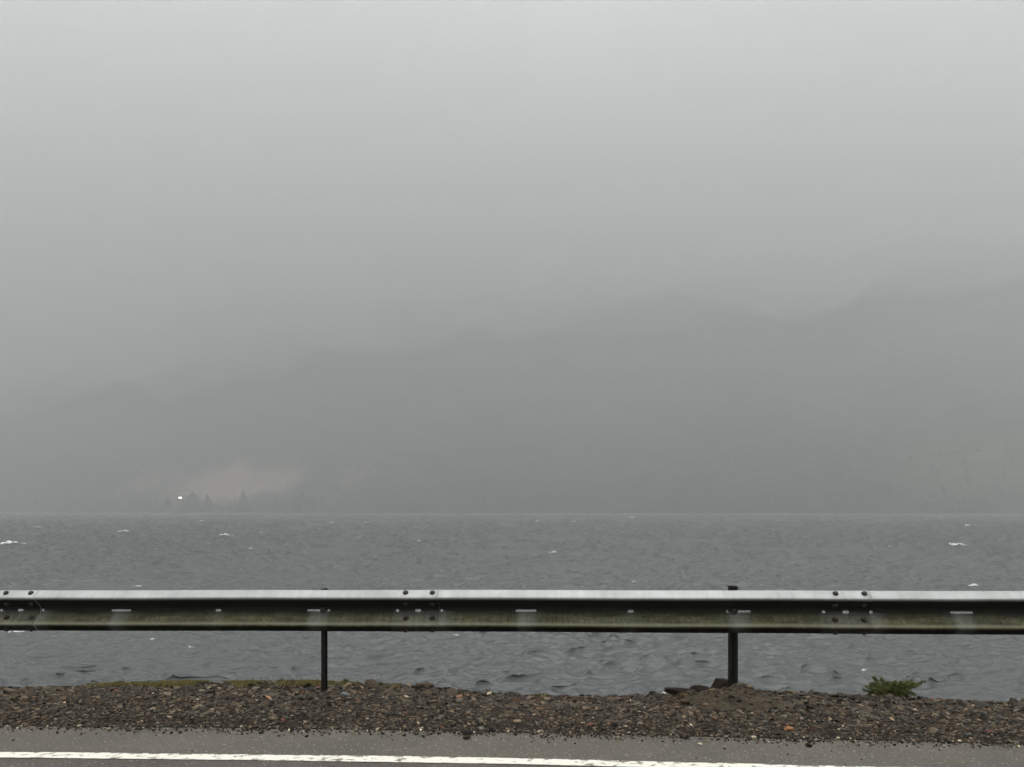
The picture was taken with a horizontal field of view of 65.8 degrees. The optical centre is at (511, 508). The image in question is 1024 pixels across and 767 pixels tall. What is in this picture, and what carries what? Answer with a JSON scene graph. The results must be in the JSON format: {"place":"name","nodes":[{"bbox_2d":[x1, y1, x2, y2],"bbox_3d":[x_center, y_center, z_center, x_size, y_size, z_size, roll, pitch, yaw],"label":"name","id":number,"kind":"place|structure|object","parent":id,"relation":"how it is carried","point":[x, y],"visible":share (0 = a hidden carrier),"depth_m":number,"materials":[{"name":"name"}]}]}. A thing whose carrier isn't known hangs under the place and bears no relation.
{"place":"outdoors","nodes":[
{"label":"outdoors","id":0,"kind":"place"},
{"bbox_2d":[0,215,1023,513],"bbox_3d":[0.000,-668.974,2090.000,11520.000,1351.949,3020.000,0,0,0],"label":"hills","id":1,"kind":"structure","parent":0,"point":[830,349],"depth_m":1450.27,"materials":[{"name":"grey"}]},
{"bbox_2d":[161,494,173,509],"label":"conifer tree","id":2,"kind":"object","parent":1,"relation":"on","point":[166,504],"visible":1,"depth_m":1120.99,"materials":[{"name":"grey plant"}]},
{"bbox_2d":[178,495,187,499],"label":"cottage","id":3,"kind":"structure","parent":1,"relation":"on","point":[181,497],"depth_m":1160.50,"materials":[{"name":"stone"}]},
{"bbox_2d":[175,490,204,510],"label":"conifer tree","id":4,"kind":"object","parent":1,"relation":"on","point":[192,501],"visible":0.98,"depth_m":1107.41,"materials":[{"name":"grey plant"}]},
{"bbox_2d":[202,493,212,510],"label":"conifer tree","id":5,"kind":"object","parent":1,"relation":"on","point":[208,505],"visible":0.99,"depth_m":1108.74,"materials":[{"name":"grey plant"}]},
{"bbox_2d":[234,490,251,510],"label":"conifer tree","id":6,"kind":"object","parent":1,"relation":"on","point":[242,504],"visible":1,"depth_m":1094.53,"materials":[{"name":"grey plant"}]},
{"bbox_2d":[0,441,1023,511],"bbox_3d":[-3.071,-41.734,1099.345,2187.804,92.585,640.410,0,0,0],"label":"woodland","id":7,"kind":"object","parent":1,"relation":"on","point":[808,504],"visible":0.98,"depth_m":1032.86,"materials":[{"name":"grey plant"}]},
{"bbox_2d":[0,513,1023,701],"bbox_3d":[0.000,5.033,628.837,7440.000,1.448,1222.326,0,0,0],"label":"water","id":8,"kind":"structure","parent":0,"point":[446,551],"depth_m":60.77,"materials":[{"name":"grey liquid"}]},
{"bbox_2d":[0,513,977,670],"bbox_3d":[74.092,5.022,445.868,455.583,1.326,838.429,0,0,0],"label":"whitecap foam","id":9,"kind":"object","parent":8,"relation":"on","point":[8,542],"visible":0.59,"depth_m":114.97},
{"bbox_2d":[0,725,1023,766],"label":"road","id":10,"kind":"structure","parent":0,"point":[585,747],"depth_m":4.46,"materials":[{"name":"grey asphalt"}]},
{"bbox_2d":[0,752,883,766],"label":"road marking","id":11,"kind":"object","parent":10,"relation":"on","point":[360,758],"visible":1,"depth_m":4.25,"materials":[{"name":"paint"}]},
{"bbox_2d":[462,730,472,733],"bbox_3d":[-0.267,1.340,4.744,0.072,0.027,0.044,0,0,0],"label":"stone","id":12,"kind":"object","parent":10,"relation":"on","point":[467,731],"visible":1,"depth_m":4.73,"materials":[{"name":"grey stone"}]},
{"bbox_2d":[0,722,1023,750],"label":"loose gravel","id":13,"kind":"structure","parent":10,"relation":"on","point":[308,729],"depth_m":4.75,"materials":[{"name":"grey gravel"}]},
{"bbox_2d":[12,728,1022,766],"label":"road grit","id":14,"kind":"object","parent":10,"relation":"on","point":[529,755],"visible":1,"depth_m":4.43,"materials":[{"name":"gravel"}]},
{"bbox_2d":[0,679,1023,743],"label":"verge","id":15,"kind":"structure","parent":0,"point":[633,730],"depth_m":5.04,"materials":[{"name":"gravel"}]},
{"bbox_2d":[85,679,548,697],"bbox_3d":[-1.631,1.491,6.527,3.894,0.181,0.568,0,0,4],"label":"moss","id":16,"kind":"object","parent":15,"relation":"on","point":[235,683],"visible":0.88,"depth_m":6.53,"materials":[{"name":"green plant"}]},
{"bbox_2d":[0,585,1023,691],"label":"guardrail","id":17,"kind":"object","parent":15,"relation":"on","point":[800,611],"visible":1,"depth_m":6.00,"materials":[{"name":"metal"}]},
{"bbox_2d":[664,691,693,705],"bbox_3d":[1.330,1.443,5.990,0.475,0.134,0.388,0,0,0],"label":"soil mound","id":18,"kind":"object","parent":15,"relation":"on","point":[674,700],"visible":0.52,"depth_m":5.92,"materials":[{"name":"soil"}]},
{"bbox_2d":[664,687,695,694],"bbox_3d":[1.285,1.389,6.042,0.260,0.056,0.133,3,0,0],"label":"rock","id":19,"kind":"object","parent":18,"relation":"on","point":[672,690],"visible":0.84,"depth_m":6.00,"materials":[{"name":"stone"}]},
{"bbox_2d":[689,685,709,691],"bbox_3d":[1.442,1.383,6.072,0.162,0.061,0.111,0,0,0],"label":"rock","id":20,"kind":"object","parent":18,"relation":"on","point":[697,688],"visible":0.57,"depth_m":6.05,"materials":[{"name":"stone"}]},
{"bbox_2d":[687,684,794,709],"bbox_3d":[1.627,1.397,5.875,0.961,0.199,0.594,0,0,0],"label":"soil mound","id":21,"kind":"object","parent":15,"relation":"on","point":[724,702],"visible":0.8,"depth_m":5.75,"materials":[{"name":"soil"}]},
{"bbox_2d":[711,678,727,688],"bbox_3d":[1.620,1.355,6.059,0.198,0.114,0.129,7,-1,-11],"label":"rock","id":22,"kind":"object","parent":21,"relation":"on","point":[719,683],"visible":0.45,"depth_m":6.03,"materials":[{"name":"stone"}]},
{"bbox_2d":[661,682,791,707],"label":"soil crumbs","id":23,"kind":"object","parent":21,"relation":"on","point":[684,700],"visible":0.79,"depth_m":5.84,"materials":[{"name":"soil"}]},
{"bbox_2d":[784,726,793,729],"bbox_3d":[1.714,1.359,4.896,0.062,0.023,0.038,0,0,0],"label":"stone","id":24,"kind":"object","parent":15,"relation":"on","point":[788,728],"visible":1,"depth_m":4.89,"materials":[{"name":"orange stone"}]},
{"bbox_2d":[862,676,927,696],"bbox_3d":[3.071,1.438,6.341,0.595,0.183,0.247,0,0,0],"label":"bush","id":25,"kind":"object","parent":15,"relation":"on","point":[882,687],"visible":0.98,"depth_m":6.29,"materials":[{"name":"green plant"}]},
{"bbox_2d":[930,727,938,731],"bbox_3d":[2.588,1.357,4.854,0.052,0.035,0.031,0,0,0],"label":"stone","id":26,"kind":"object","parent":15,"relation":"on","point":[933,729],"visible":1,"depth_m":4.85,"materials":[{"name":"grey stone"}]},
{"bbox_2d":[0,0,1023,335],"label":"sky","id":27,"kind":"structure","parent":0,"point":[148,147],"materials":[{"name":"grey"}]}
]}

